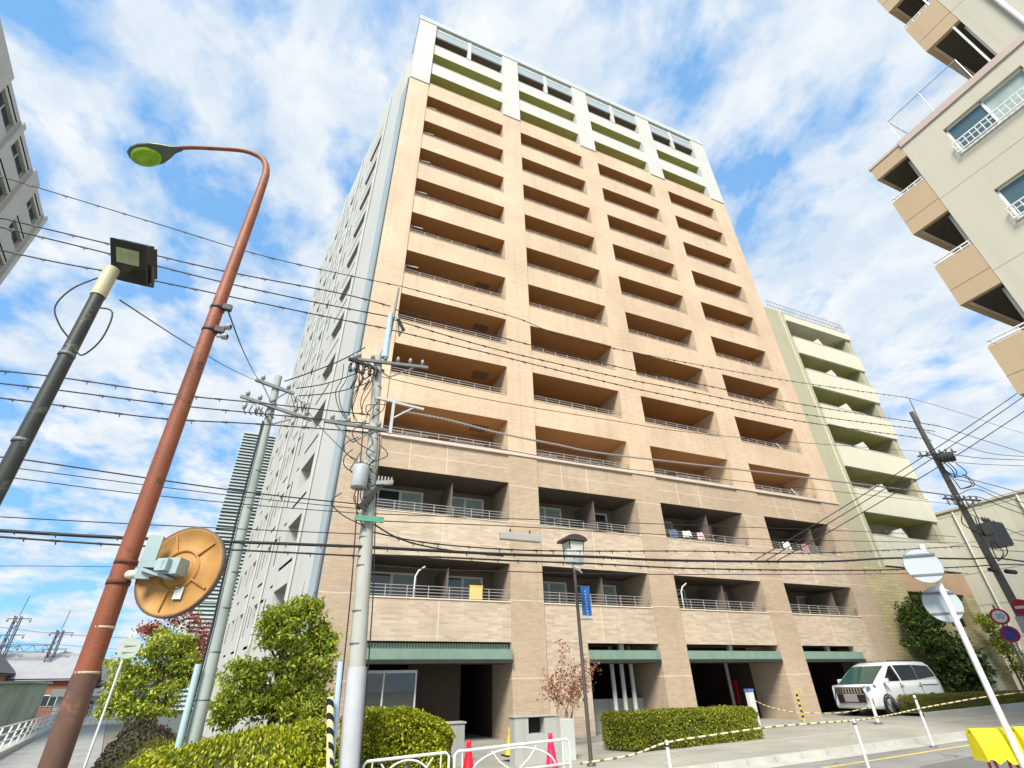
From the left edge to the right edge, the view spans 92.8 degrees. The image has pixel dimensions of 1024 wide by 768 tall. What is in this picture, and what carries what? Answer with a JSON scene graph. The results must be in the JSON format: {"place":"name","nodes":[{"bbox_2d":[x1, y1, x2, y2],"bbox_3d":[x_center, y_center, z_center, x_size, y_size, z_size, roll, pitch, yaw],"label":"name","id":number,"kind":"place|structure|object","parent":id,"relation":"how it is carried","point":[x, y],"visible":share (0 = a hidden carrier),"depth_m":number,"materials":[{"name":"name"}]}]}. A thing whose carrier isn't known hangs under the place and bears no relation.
{"place":"outdoors","nodes":[
{"label":"outdoors","id":0,"kind":"place"},
{"bbox_2d":[0,724,105,767],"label":"side road","id":1,"kind":"structure","parent":0,"point":[28,755],"depth_m":21.91,"materials":[{"name":"asphalt"}]},
{"bbox_2d":[83,634,140,767],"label":"road sign","id":2,"kind":"object","parent":1,"relation":"on","point":[130,646],"visible":1,"depth_m":13.92,"materials":[{"name":"metal"}]},
{"bbox_2d":[0,712,823,754],"bbox_3d":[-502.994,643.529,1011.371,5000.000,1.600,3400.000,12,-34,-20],"label":"ground","id":3,"kind":"structure","parent":0,"point":[111,731],"depth_m":35.01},
{"bbox_2d":[0,652,15,680],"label":"house","id":4,"kind":"structure","parent":3,"relation":"on","point":[6,669],"depth_m":52.35,"materials":[{"name":"grey"}]},
{"bbox_2d":[0,596,31,656],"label":"railway mast","id":5,"kind":"object","parent":3,"relation":"on","point":[15,618],"visible":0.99,"depth_m":56.05,"materials":[{"name":"metal"}]},
{"bbox_2d":[0,19,47,284],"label":"apartment building","id":6,"kind":"structure","parent":3,"relation":"on","point":[20,202],"depth_m":39.68,"materials":[{"name":"white concrete"}]},
{"bbox_2d":[0,92,8,126],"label":"window","id":7,"kind":"structure","parent":6,"relation":"in","point":[2,108],"depth_m":36.29,"materials":[{"name":"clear glass"}]},
{"bbox_2d":[11,143,21,174],"bbox_3d":[-39.937,-18.171,39.074,0.076,1.100,3.700,17,-36,-26],"label":"window","id":8,"kind":"structure","parent":6,"relation":"in","point":[15,155],"depth_m":39.44,"materials":[{"name":"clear glass"}]},
{"bbox_2d":[0,681,52,732],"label":"concrete wall","id":9,"kind":"structure","parent":3,"relation":"on","point":[20,701],"depth_m":40.44,"materials":[{"name":"concrete"}]},
{"bbox_2d":[0,713,56,757],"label":"guard fence","id":10,"kind":"object","parent":3,"relation":"on","point":[10,746],"visible":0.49,"depth_m":25.74,"materials":[{"name":"metal"}]},
{"bbox_2d":[2,653,101,723],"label":"house","id":11,"kind":"structure","parent":3,"relation":"on","point":[58,670],"depth_m":54.59,"materials":[{"name":"ceramic"}]},
{"bbox_2d":[41,610,73,661],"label":"railway mast","id":12,"kind":"object","parent":3,"relation":"on","point":[54,642],"visible":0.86,"depth_m":56.96,"materials":[{"name":"metal"}]},
{"bbox_2d":[33,704,134,726],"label":"guard fence","id":13,"kind":"object","parent":3,"relation":"on","point":[45,711],"visible":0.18,"depth_m":43.00,"materials":[{"name":"metal"}]},
{"bbox_2d":[47,688,150,725],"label":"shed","id":14,"kind":"structure","parent":3,"relation":"on","point":[59,694],"depth_m":46.32,"materials":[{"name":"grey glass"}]},
{"bbox_2d":[95,667,166,702],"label":"building","id":15,"kind":"structure","parent":3,"relation":"on","point":[99,684],"depth_m":60.90,"materials":[{"name":"brown glass"}]},
{"bbox_2d":[89,716,175,767],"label":"shrub","id":16,"kind":"object","parent":3,"relation":"on","point":[121,750],"visible":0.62,"depth_m":12.86,"materials":[{"name":"purple plant"}]},
{"bbox_2d":[88,606,217,727],"bbox_3d":[-11.755,9.766,16.190,3.393,4.825,2.006,12,-34,-20],"label":"tree","id":17,"kind":"object","parent":3,"relation":"on","point":[122,705],"visible":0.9,"depth_m":16.09,"materials":[{"name":"green plant"}]},
{"bbox_2d":[123,732,185,767],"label":"shrub","id":18,"kind":"object","parent":3,"relation":"on","point":[158,741],"visible":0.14,"depth_m":11.91,"materials":[{"name":"green plant"}]},
{"bbox_2d":[157,431,275,733],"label":"parking tower","id":19,"kind":"structure","parent":3,"relation":"on","point":[229,511],"depth_m":37.15,"materials":[{"name":"metal"}]},
{"bbox_2d":[202,15,906,748],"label":"apartment building","id":20,"kind":"structure","parent":3,"relation":"on","point":[492,179],"depth_m":24.91,"materials":[{"name":"beige tile"}]},
{"bbox_2d":[370,571,416,596],"bbox_3d":[-4.589,8.211,18.162,1.925,2.250,0.070,12,-34,-20],"label":"window","id":21,"kind":"structure","parent":20,"relation":"in","point":[405,579],"depth_m":18.57,"materials":[{"name":"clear glass"}]},
{"bbox_2d":[375,488,423,512],"bbox_3d":[-4.649,5.572,19.806,1.925,2.570,0.070,12,-34,-20],"label":"window","id":22,"kind":"structure","parent":20,"relation":"in","point":[388,494],"depth_m":20.28,"materials":[{"name":"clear glass"}]},
{"bbox_2d":[447,576,482,599],"bbox_3d":[-1.984,8.747,19.116,1.725,2.250,0.070,12,-34,-20],"label":"window","id":23,"kind":"structure","parent":20,"relation":"in","point":[463,582],"depth_m":19.51,"materials":[{"name":"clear glass"}]},
{"bbox_2d":[451,496,483,518],"bbox_3d":[-2.044,6.108,20.761,1.725,2.570,0.070,12,-34,-20],"label":"window","id":24,"kind":"structure","parent":20,"relation":"in","point":[461,502],"depth_m":21.29,"materials":[{"name":"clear glass"}]},
{"bbox_2d":[469,585,482,599],"bbox_3d":[-1.314,7.627,17.835,0.520,0.470,0.045,12,-34,-20],"label":"board","id":25,"kind":"object","parent":20,"relation":"on","point":[475,591],"visible":1,"depth_m":17.82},
{"bbox_2d":[539,506,561,526],"bbox_3d":[1.528,6.843,22.070,1.725,2.570,0.070,12,-34,-20],"label":"window","id":26,"kind":"structure","parent":20,"relation":"in","point":[545,512],"depth_m":22.65,"materials":[{"name":"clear glass"}]},
{"bbox_2d":[543,581,567,603],"bbox_3d":[1.588,9.482,20.425,1.725,2.250,0.070,12,-34,-20],"label":"window","id":27,"kind":"structure","parent":20,"relation":"in","point":[561,587],"depth_m":20.92,"materials":[{"name":"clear glass"}]},
{"bbox_2d":[595,513,608,530],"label":"window","id":28,"kind":"structure","parent":20,"relation":"in","point":[598,516],"depth_m":23.60,"materials":[{"name":"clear glass"}]},
{"bbox_2d":[603,585,617,605],"bbox_3d":[4.008,9.979,21.312,1.525,2.250,0.070,12,-34,-20],"label":"window","id":29,"kind":"structure","parent":20,"relation":"in","point":[607,589],"depth_m":21.85,"materials":[{"name":"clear glass"}]},
{"bbox_2d":[763,300,1018,691],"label":"apartment building","id":30,"kind":"structure","parent":3,"relation":"on","point":[816,354],"depth_m":31.39,"materials":[{"name":"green concrete"}]},
{"bbox_2d":[976,653,1005,690],"bbox_3d":[25.344,15.879,26.120,2.400,2.500,0.450,12,-34,-20],"label":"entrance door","id":31,"kind":"structure","parent":30,"relation":"in","point":[1000,685],"depth_m":26.30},
{"bbox_2d":[892,591,998,693],"bbox_3d":[21.798,13.134,24.381,5.293,5.280,2.447,12,-34,-20],"label":"tree","id":32,"kind":"object","parent":3,"relation":"on","point":[957,670],"visible":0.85,"depth_m":23.82,"materials":[{"name":"green plant"}]},
{"bbox_2d":[868,0,1023,396],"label":"apartment building","id":33,"kind":"structure","parent":3,"relation":"on","point":[951,168],"depth_m":14.32,"materials":[{"name":"concrete"}]},
{"bbox_2d":[945,67,1023,153],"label":"window","id":34,"kind":"structure","parent":33,"relation":"in","point":[1007,98],"depth_m":14.15,"materials":[{"name":"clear glass"}]},
{"bbox_2d":[996,172,1023,220],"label":"window","id":35,"kind":"structure","parent":33,"relation":"in","point":[1012,193],"depth_m":13.23,"materials":[{"name":"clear glass"}]},
{"bbox_2d":[903,544,1023,767],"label":"road sign","id":36,"kind":"object","parent":3,"relation":"on","point":[940,602],"visible":1,"depth_m":7.09,"materials":[{"name":"metal"}]},
{"bbox_2d":[934,489,1023,689],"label":"apartment building","id":37,"kind":"structure","parent":3,"relation":"on","point":[985,588],"depth_m":31.91,"materials":[{"name":"beige concrete"}]},
{"bbox_2d":[0,0,1023,666],"label":"sky","id":38,"kind":"structure","parent":0,"point":[790,104],"materials":[{"name":"blue"}]},
{"bbox_2d":[456,706,1023,767],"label":"pavement","id":39,"kind":"structure","parent":0,"point":[704,755],"depth_m":14.55,"materials":[{"name":"concrete"}]},
{"bbox_2d":[121,713,339,767],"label":"hedge","id":40,"kind":"object","parent":39,"relation":"on","point":[300,744],"visible":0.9,"depth_m":8.59,"materials":[{"name":"green plant"}]},
{"bbox_2d":[173,374,311,760],"bbox_3d":[-5.989,3.622,10.700,1.780,9.005,0.390,12,-34,-20],"label":"utility pole","id":41,"kind":"object","parent":39,"relation":"on","point":[202,680],"visible":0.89,"depth_m":10.24,"materials":[{"name":"concrete"}]},
{"bbox_2d":[119,300,257,380],"bbox_3d":[-4.941,-0.380,8.458,0.019,4.129,8.385,11,-34,-20],"label":"service wire","id":42,"kind":"object","parent":41,"relation":"attached to","point":[175,336],"visible":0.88,"depth_m":5.31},
{"bbox_2d":[206,583,342,733],"bbox_3d":[-5.359,6.705,11.106,2.929,4.187,1.967,12,-34,-20],"label":"tree","id":43,"kind":"object","parent":39,"relation":"on","point":[302,670],"visible":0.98,"depth_m":11.07,"materials":[{"name":"green plant"}]},
{"bbox_2d":[323,287,427,767],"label":"utility pole","id":44,"kind":"object","parent":39,"relation":"on","point":[364,476],"visible":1,"depth_m":10.72,"materials":[{"name":"concrete"}]},
{"bbox_2d":[0,516,357,533],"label":"telephone wire","id":45,"kind":"object","parent":44,"relation":"attached to","point":[173,525],"visible":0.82,"depth_m":9.66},
{"bbox_2d":[0,456,358,504],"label":"power cable","id":46,"kind":"object","parent":44,"relation":"attached to","point":[181,482],"visible":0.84,"depth_m":10.09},
{"bbox_2d":[0,536,360,557],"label":"telephone wire","id":47,"kind":"object","parent":44,"relation":"attached to","point":[101,544],"visible":0.73,"depth_m":9.71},
{"bbox_2d":[0,529,362,548],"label":"trunk cable","id":48,"kind":"object","parent":44,"relation":"attached to","point":[55,534],"visible":0.75,"depth_m":9.15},
{"bbox_2d":[0,397,367,432],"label":"power cable","id":49,"kind":"object","parent":44,"relation":"attached to","point":[191,421],"visible":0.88,"depth_m":10.72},
{"bbox_2d":[0,383,368,424],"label":"power cable","id":50,"kind":"object","parent":44,"relation":"attached to","point":[129,399],"visible":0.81,"depth_m":10.70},
{"bbox_2d":[0,370,369,414],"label":"power cable","id":51,"kind":"object","parent":44,"relation":"attached to","point":[87,381],"visible":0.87,"depth_m":10.86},
{"bbox_2d":[19,468,355,508],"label":"power cable","id":52,"kind":"object","parent":44,"relation":"attached to","point":[182,489],"visible":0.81,"depth_m":10.05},
{"bbox_2d":[14,478,361,513],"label":"power cable","id":53,"kind":"object","parent":44,"relation":"attached to","point":[182,498],"visible":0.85,"depth_m":9.98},
{"bbox_2d":[0,249,385,328],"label":"power cable","id":54,"kind":"object","parent":44,"relation":"attached to","point":[86,268],"visible":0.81,"depth_m":12.35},
{"bbox_2d":[0,217,390,306],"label":"power cable","id":55,"kind":"object","parent":44,"relation":"attached to","point":[193,264],"visible":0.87,"depth_m":12.69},
{"bbox_2d":[0,227,394,317],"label":"power cable","id":56,"kind":"object","parent":44,"relation":"attached to","point":[173,270],"visible":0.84,"depth_m":12.46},
{"bbox_2d":[0,176,398,285],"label":"power cable","id":57,"kind":"object","parent":44,"relation":"attached to","point":[65,196],"visible":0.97,"depth_m":12.98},
{"bbox_2d":[374,524,503,556],"bbox_3d":[-1.730,3.744,11.653,3.362,0.551,0.040,13,-35,-22],"label":"telephone wire","id":58,"kind":"object","parent":44,"relation":"attached to","point":[396,537],"visible":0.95,"depth_m":11.36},
{"bbox_2d":[381,376,923,451],"bbox_3d":[9.049,1.659,19.161,28.302,2.777,0.027,13,-35,-22],"label":"power cable","id":59,"kind":"object","parent":44,"relation":"attached to","point":[623,422],"visible":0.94,"depth_m":16.12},
{"bbox_2d":[399,285,907,397],"bbox_3d":[9.333,-1.067,21.057,28.492,2.938,0.036,13,-35,-22],"label":"power cable","id":60,"kind":"object","parent":44,"relation":"attached to","point":[630,351],"visible":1,"depth_m":18.22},
{"bbox_2d":[392,330,931,440],"bbox_3d":[9.388,0.729,19.944,28.743,1.982,0.037,13,-35,-22],"label":"power cable","id":61,"kind":"object","parent":44,"relation":"attached to","point":[512,359],"visible":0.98,"depth_m":17.37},
{"bbox_2d":[394,319,934,431],"bbox_3d":[9.819,0.422,20.389,29.623,2.397,0.035,13,-35,-22],"label":"power cable","id":62,"kind":"object","parent":44,"relation":"attached to","point":[418,327],"visible":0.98,"depth_m":17.52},
{"bbox_2d":[376,513,955,536],"bbox_3d":[8.457,4.972,16.711,26.148,1.989,0.028,13,-35,-22],"label":"telephone wire","id":63,"kind":"object","parent":44,"relation":"attached to","point":[636,523],"visible":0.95,"depth_m":14.23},
{"bbox_2d":[396,309,938,426],"bbox_3d":[10.162,0.075,20.802,30.384,2.424,0.037,13,-35,-22],"label":"power cable","id":64,"kind":"object","parent":44,"relation":"attached to","point":[431,319],"visible":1,"depth_m":17.81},
{"bbox_2d":[379,431,958,504],"bbox_3d":[9.340,3.567,18.110,28.452,1.637,0.023,13,-35,-22],"label":"power cable","id":65,"kind":"object","parent":44,"relation":"attached to","point":[634,469],"visible":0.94,"depth_m":15.31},
{"bbox_2d":[384,521,954,542],"bbox_3d":[8.524,5.166,16.627,26.249,1.889,0.029,13,-35,-22],"label":"telephone wire","id":66,"kind":"object","parent":44,"relation":"attached to","point":[643,533],"visible":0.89,"depth_m":14.17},
{"bbox_2d":[376,532,964,554],"bbox_3d":[8.624,5.432,16.514,26.501,2.213,0.043,13,-35,-22],"label":"telephone wire","id":67,"kind":"object","parent":44,"relation":"attached to","point":[553,551],"visible":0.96,"depth_m":13.80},
{"bbox_2d":[372,564,968,574],"bbox_3d":[8.343,6.098,15.933,25.557,1.501,0.033,13,-35,-22],"label":"telephone wire","id":68,"kind":"object","parent":44,"relation":"attached to","point":[626,574],"visible":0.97,"depth_m":13.47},
{"bbox_2d":[372,554,972,572],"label":"trunk cable","id":69,"kind":"object","parent":44,"relation":"attached to","point":[615,565],"visible":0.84,"depth_m":13.48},
{"bbox_2d":[373,546,973,563],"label":"trunk cable","id":70,"kind":"object","parent":44,"relation":"attached to","point":[547,555],"visible":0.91,"depth_m":13.58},
{"bbox_2d":[499,529,540,542],"bbox_3d":[0.218,3.905,12.561,1.130,0.290,0.150,12,-34,-20],"label":"cable box","id":71,"kind":"object","parent":70,"relation":"hanging from","point":[520,537],"visible":1,"depth_m":12.46,"materials":[{"name":"metal"}]},
{"bbox_2d":[564,549,583,572],"bbox_3d":[1.717,4.816,13.242,0.500,0.594,0.250,12,-34,-20],"label":"cable box","id":72,"kind":"object","parent":70,"relation":"hanging from","point":[576,567],"visible":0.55,"depth_m":13.21,"materials":[{"name":"white paint"}]},
{"bbox_2d":[755,393,1017,559],"bbox_3d":[14.706,2.908,18.089,13.672,6.875,0.038,1,-32,-3],"label":"power cable","id":73,"kind":"object","parent":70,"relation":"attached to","point":[884,481],"visible":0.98,"depth_m":17.57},
{"bbox_2d":[766,397,1022,560],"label":"power cable","id":74,"kind":"object","parent":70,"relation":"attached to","point":[893,483],"visible":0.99,"depth_m":17.67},
{"bbox_2d":[777,411,1023,560],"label":"power cable","id":75,"kind":"object","parent":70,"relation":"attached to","point":[899,490],"visible":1,"depth_m":17.55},
{"bbox_2d":[339,704,455,767],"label":"hedge","id":76,"kind":"object","parent":39,"relation":"on","point":[430,733],"visible":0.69,"depth_m":10.12,"materials":[{"name":"green plant"}]},
{"bbox_2d":[362,751,449,767],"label":"pipe fence","id":77,"kind":"object","parent":39,"relation":"on","point":[406,757],"visible":1,"depth_m":9.36,"materials":[{"name":"metal"}]},
{"bbox_2d":[447,721,466,764],"bbox_3d":[-1.556,9.569,12.934,0.560,1.000,0.460,12,-34,-20],"label":"gate post","id":78,"kind":"object","parent":39,"relation":"on","point":[458,727],"visible":0.43,"depth_m":12.88,"materials":[{"name":"concrete"}]},
{"bbox_2d":[463,740,472,767],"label":"traffic cone","id":79,"kind":"object","parent":39,"relation":"on","point":[468,760],"visible":0.86,"depth_m":10.76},
{"bbox_2d":[453,738,571,767],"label":"pipe fence","id":80,"kind":"object","parent":39,"relation":"on","point":[511,746],"visible":1,"depth_m":10.15,"materials":[{"name":"metal"}]},
{"bbox_2d":[508,714,576,765],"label":"utility cabinet","id":81,"kind":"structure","parent":39,"relation":"on","point":[527,728],"depth_m":12.60,"materials":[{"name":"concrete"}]},
{"bbox_2d":[546,733,558,767],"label":"traffic cone","id":82,"kind":"object","parent":39,"relation":"on","point":[550,751],"visible":0.76,"depth_m":11.44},
{"bbox_2d":[536,637,602,718],"bbox_3d":[1.944,9.871,15.662,2.163,3.064,1.228,12,-34,-20],"label":"tree","id":83,"kind":"object","parent":39,"relation":"on","point":[571,693],"visible":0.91,"depth_m":15.65,"materials":[{"name":"brown plant"}]},
{"bbox_2d":[556,534,595,766],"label":"lantern post","id":84,"kind":"object","parent":39,"relation":"on","point":[574,541],"visible":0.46,"depth_m":13.14,"materials":[{"name":"grey metal"}]},
{"bbox_2d":[577,585,592,619],"bbox_3d":[2.022,6.085,13.564,0.440,0.878,0.028,12,-34,-20],"label":"banner","id":85,"kind":"object","parent":84,"relation":"hanging from","point":[586,603],"visible":1,"depth_m":13.56,"materials":[{"name":"blue fabric"}]},
{"bbox_2d":[599,704,763,751],"bbox_3d":[5.253,10.417,14.843,5.351,1.018,1.551,12,-34,-20],"label":"hedge","id":86,"kind":"object","parent":39,"relation":"on","point":[633,730],"visible":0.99,"depth_m":14.22,"materials":[{"name":"green plant"}]},
{"bbox_2d":[744,689,760,725],"bbox_3d":[9.341,12.544,18.915,0.260,1.202,0.240,12,-34,-20],"label":"bollard","id":87,"kind":"object","parent":39,"relation":"on","point":[750,697],"visible":0.69,"depth_m":18.97,"materials":[{"name":"white paint"}]},
{"bbox_2d":[630,712,1023,756],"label":"paving border","id":88,"kind":"object","parent":39,"relation":"on","point":[813,735],"visible":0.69,"depth_m":15.02,"materials":[{"name":"concrete"}]},
{"bbox_2d":[864,685,882,723],"bbox_3d":[13.100,11.662,17.734,0.260,1.182,0.253,12,-34,-20],"label":"bollard","id":89,"kind":"object","parent":39,"relation":"on","point":[867,689],"visible":1,"depth_m":17.71,"materials":[{"name":"white paint"}]},
{"bbox_2d":[832,660,943,715],"bbox_3d":[16.684,13.515,21.704,5.008,2.043,2.300,12,-34,-20],"label":"minivan","id":90,"kind":"object","parent":39,"relation":"on","point":[888,683],"visible":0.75,"depth_m":21.11,"materials":[{"name":"white metal"}]},
{"bbox_2d":[909,398,1020,616],"bbox_3d":[22.010,6.901,23.089,3.727,14.469,0.760,12,-34,-20],"label":"utility pole","id":91,"kind":"object","parent":39,"relation":"on","point":[997,536],"visible":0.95,"depth_m":23.39,"materials":[{"name":"concrete"}]},
{"bbox_2d":[401,410,955,496],"bbox_3d":[9.699,3.233,18.531,28.091,1.533,0.049,13,-35,-22],"label":"power cable","id":92,"kind":"object","parent":91,"relation":"attached to","point":[472,426],"visible":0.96,"depth_m":16.11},
{"bbox_2d":[906,702,1023,716],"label":"planter soil","id":93,"kind":"structure","parent":39,"relation":"on","point":[964,710],"depth_m":20.33,"materials":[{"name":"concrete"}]},
{"bbox_2d":[896,690,1023,715],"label":"hedge","id":94,"kind":"object","parent":93,"relation":"on","point":[926,699],"visible":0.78,"depth_m":20.59,"materials":[{"name":"green plant"}]},
{"bbox_2d":[969,612,1023,689],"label":"vine","id":95,"kind":"object","parent":39,"relation":"on","point":[985,622],"visible":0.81,"depth_m":26.43,"materials":[{"name":"green plant"}]},
{"bbox_2d":[989,605,1023,669],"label":"road sign","id":96,"kind":"object","parent":39,"relation":"on","point":[1010,634],"visible":1,"depth_m":19.02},
{"bbox_2d":[1011,597,1023,633],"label":"road sign","id":97,"kind":"object","parent":39,"relation":"on","point":[1017,605],"visible":1,"depth_m":19.18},
{"bbox_2d":[773,741,972,767],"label":"street","id":98,"kind":"structure","parent":0,"point":[918,760],"depth_m":11.55,"materials":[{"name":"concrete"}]},
{"bbox_2d":[0,237,156,504],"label":"floodlight post","id":99,"kind":"object","parent":98,"relation":"on","point":[134,262],"visible":1,"depth_m":3.70,"materials":[{"name":"metal"}]},
{"bbox_2d":[37,142,269,767],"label":"street lamp","id":100,"kind":"object","parent":98,"relation":"on","point":[65,730],"visible":1,"depth_m":3.83,"materials":[{"name":"metal"}]},
{"bbox_2d":[105,527,226,618],"bbox_3d":[-2.520,1.343,3.518,0.836,0.636,0.279,-4,-32,4],"label":"traffic mirror","id":101,"kind":"object","parent":100,"relation":"attached to","point":[178,573],"visible":0.98,"depth_m":3.49,"materials":[{"name":"orange metal"}]},
{"bbox_2d":[665,740,671,767],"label":"chain post","id":102,"kind":"object","parent":98,"relation":"on","point":[668,754],"visible":1,"depth_m":8.91,"materials":[{"name":"white paint"}]},
{"bbox_2d":[580,692,1023,764],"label":"safety rope","id":103,"kind":"object","parent":102,"relation":"attached to","point":[633,754],"visible":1,"depth_m":9.92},
{"bbox_2d":[674,723,1023,767],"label":"kerb","id":104,"kind":"structure","parent":98,"relation":"on","point":[811,753],"depth_m":12.43,"materials":[{"name":"concrete"}]},
{"bbox_2d":[738,737,967,767],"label":"gutter","id":105,"kind":"object","parent":98,"relation":"on","point":[823,758],"visible":0.88,"depth_m":12.38,"materials":[{"name":"concrete"}]},
{"bbox_2d":[852,719,869,767],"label":"chain post","id":106,"kind":"object","parent":98,"relation":"on","point":[861,744],"visible":1,"depth_m":10.60,"materials":[{"name":"white paint"}]},
{"bbox_2d":[822,745,968,767],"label":"road edge line","id":107,"kind":"object","parent":98,"relation":"on","point":[894,756],"visible":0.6,"depth_m":11.81,"materials":[{"name":"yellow paint"}]},
{"bbox_2d":[913,695,937,747],"bbox_3d":[11.186,9.145,13.242,0.180,1.175,0.175,12,-34,-20],"label":"chain post","id":108,"kind":"object","parent":98,"relation":"on","point":[924,722],"visible":1,"depth_m":13.18,"materials":[{"name":"metal"}]},
{"bbox_2d":[919,756,1020,767],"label":"road patch","id":109,"kind":"object","parent":98,"relation":"on","point":[968,762],"visible":0.33,"depth_m":10.55,"materials":[{"name":"asphalt"}]},
{"bbox_2d":[965,728,1023,767],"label":"covered barrier","id":110,"kind":"object","parent":98,"relation":"on","point":[988,744],"visible":0.91,"depth_m":6.28,"materials":[{"name":"plastic"}]},
{"bbox_2d":[1010,726,1023,750],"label":"covered barrier","id":111,"kind":"object","parent":98,"relation":"on","point":[1018,732],"visible":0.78,"depth_m":6.35,"materials":[{"name":"yellow fabric"}]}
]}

